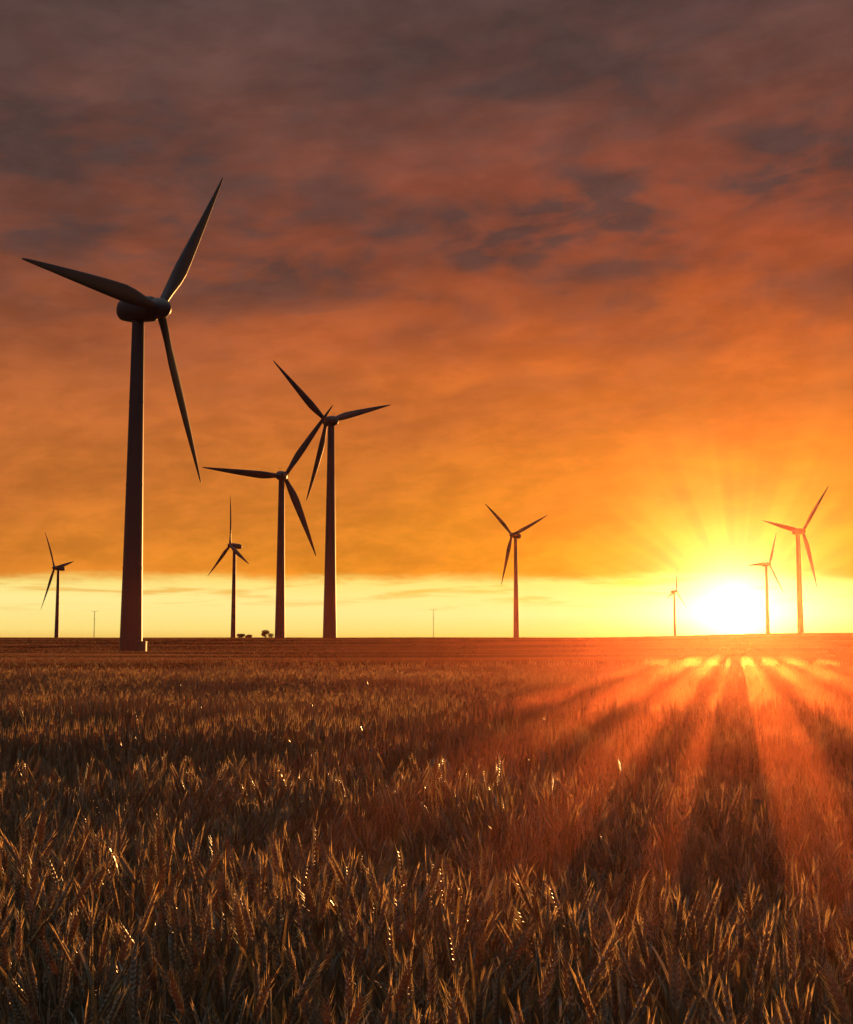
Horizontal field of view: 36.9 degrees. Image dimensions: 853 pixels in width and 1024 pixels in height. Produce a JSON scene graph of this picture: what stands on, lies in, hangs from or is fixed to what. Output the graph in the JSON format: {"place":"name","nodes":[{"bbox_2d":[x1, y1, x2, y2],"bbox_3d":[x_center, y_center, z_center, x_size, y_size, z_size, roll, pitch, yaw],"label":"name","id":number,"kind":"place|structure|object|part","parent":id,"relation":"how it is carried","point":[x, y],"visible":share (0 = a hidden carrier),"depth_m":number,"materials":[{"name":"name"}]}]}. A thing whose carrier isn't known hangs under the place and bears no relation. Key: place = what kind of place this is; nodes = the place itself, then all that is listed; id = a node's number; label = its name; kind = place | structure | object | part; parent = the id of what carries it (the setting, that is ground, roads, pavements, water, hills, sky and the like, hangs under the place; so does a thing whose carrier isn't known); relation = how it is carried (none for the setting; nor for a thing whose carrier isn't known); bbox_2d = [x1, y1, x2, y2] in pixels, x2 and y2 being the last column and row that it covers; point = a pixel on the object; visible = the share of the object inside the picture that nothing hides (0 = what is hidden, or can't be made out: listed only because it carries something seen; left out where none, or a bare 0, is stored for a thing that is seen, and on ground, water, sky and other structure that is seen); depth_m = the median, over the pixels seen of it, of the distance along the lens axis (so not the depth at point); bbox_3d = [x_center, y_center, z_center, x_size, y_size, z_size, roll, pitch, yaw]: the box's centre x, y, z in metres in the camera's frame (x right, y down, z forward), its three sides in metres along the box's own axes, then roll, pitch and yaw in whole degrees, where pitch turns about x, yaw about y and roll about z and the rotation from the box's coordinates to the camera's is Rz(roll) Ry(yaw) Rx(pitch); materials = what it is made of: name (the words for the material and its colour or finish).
{"place":"outdoors","nodes":[
{"label":"outdoors","id":0,"kind":"place"},
{"bbox_2d":[0,0,852,637],"label":"sky","id":1,"kind":"structure","parent":0,"point":[590,262],"materials":[{"name":"orange"}]},
{"bbox_2d":[0,633,852,1023],"bbox_3d":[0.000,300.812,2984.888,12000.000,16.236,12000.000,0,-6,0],"label":"ground","id":2,"kind":"structure","parent":0,"point":[394,941],"depth_m":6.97,"materials":[{"name":"brown plant"}]},
{"bbox_2d":[41,533,73,637],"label":"wind turbine","id":3,"kind":"object","parent":2,"relation":"on","point":[59,568],"visible":0.9,"depth_m":1049.59,"materials":[{"name":"paint"}]},
{"bbox_2d":[21,177,222,651],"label":"wind turbine","id":4,"kind":"object","parent":2,"relation":"on","point":[137,308],"visible":0.93,"depth_m":242.97,"materials":[{"name":"paint"}]},
{"bbox_2d":[123,635,130,651],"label":"door and steps","id":5,"kind":"structure","parent":4,"relation":"in","point":[127,647],"depth_m":238.61,"materials":[{"name":"paint"}]},
{"bbox_2d":[138,641,146,650],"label":"electrical cabinet","id":6,"kind":"object","parent":2,"relation":"on","point":[142,645],"visible":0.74,"depth_m":234.65,"materials":[{"name":"white metal"}]},
{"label":"doors","id":7,"kind":"part","parent":6,"relation":"part of","materials":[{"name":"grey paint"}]},
{"bbox_2d":[208,499,248,637],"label":"wind turbine","id":8,"kind":"object","parent":2,"relation":"on","point":[234,547],"visible":0.93,"depth_m":900.21,"materials":[{"name":"paint"}]},
{"bbox_2d":[261,629,273,636],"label":"bush","id":9,"kind":"object","parent":2,"relation":"on","point":[264,632],"visible":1,"depth_m":616.50,"materials":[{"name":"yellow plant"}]},
{"bbox_2d":[203,405,332,637],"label":"wind turbine","id":10,"kind":"object","parent":2,"relation":"on","point":[282,477],"visible":0.94,"depth_m":508.72,"materials":[{"name":"paint"}]},
{"bbox_2d":[273,360,389,637],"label":"wind turbine","id":11,"kind":"object","parent":2,"relation":"on","point":[329,610],"visible":0.89,"depth_m":538.09,"materials":[{"name":"paint"}]},
{"bbox_2d":[485,504,546,636],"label":"wind turbine","id":12,"kind":"object","parent":2,"relation":"on","point":[516,535],"visible":0.86,"depth_m":861.28,"materials":[{"name":"paint"}]},
{"bbox_2d":[667,577,685,635],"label":"wind turbine","id":13,"kind":"object","parent":2,"relation":"on","point":[673,592],"visible":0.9,"depth_m":1696.58,"materials":[{"name":"paint"}]},
{"bbox_2d":[748,535,783,632],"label":"wind turbine","id":14,"kind":"object","parent":2,"relation":"on","point":[764,564],"visible":0.93,"depth_m":1150.16,"materials":[{"name":"paint"}]},
{"bbox_2d":[763,486,828,632],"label":"wind turbine","id":15,"kind":"object","parent":2,"relation":"on","point":[797,532],"visible":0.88,"depth_m":797.03,"materials":[{"name":"paint"}]}
]}

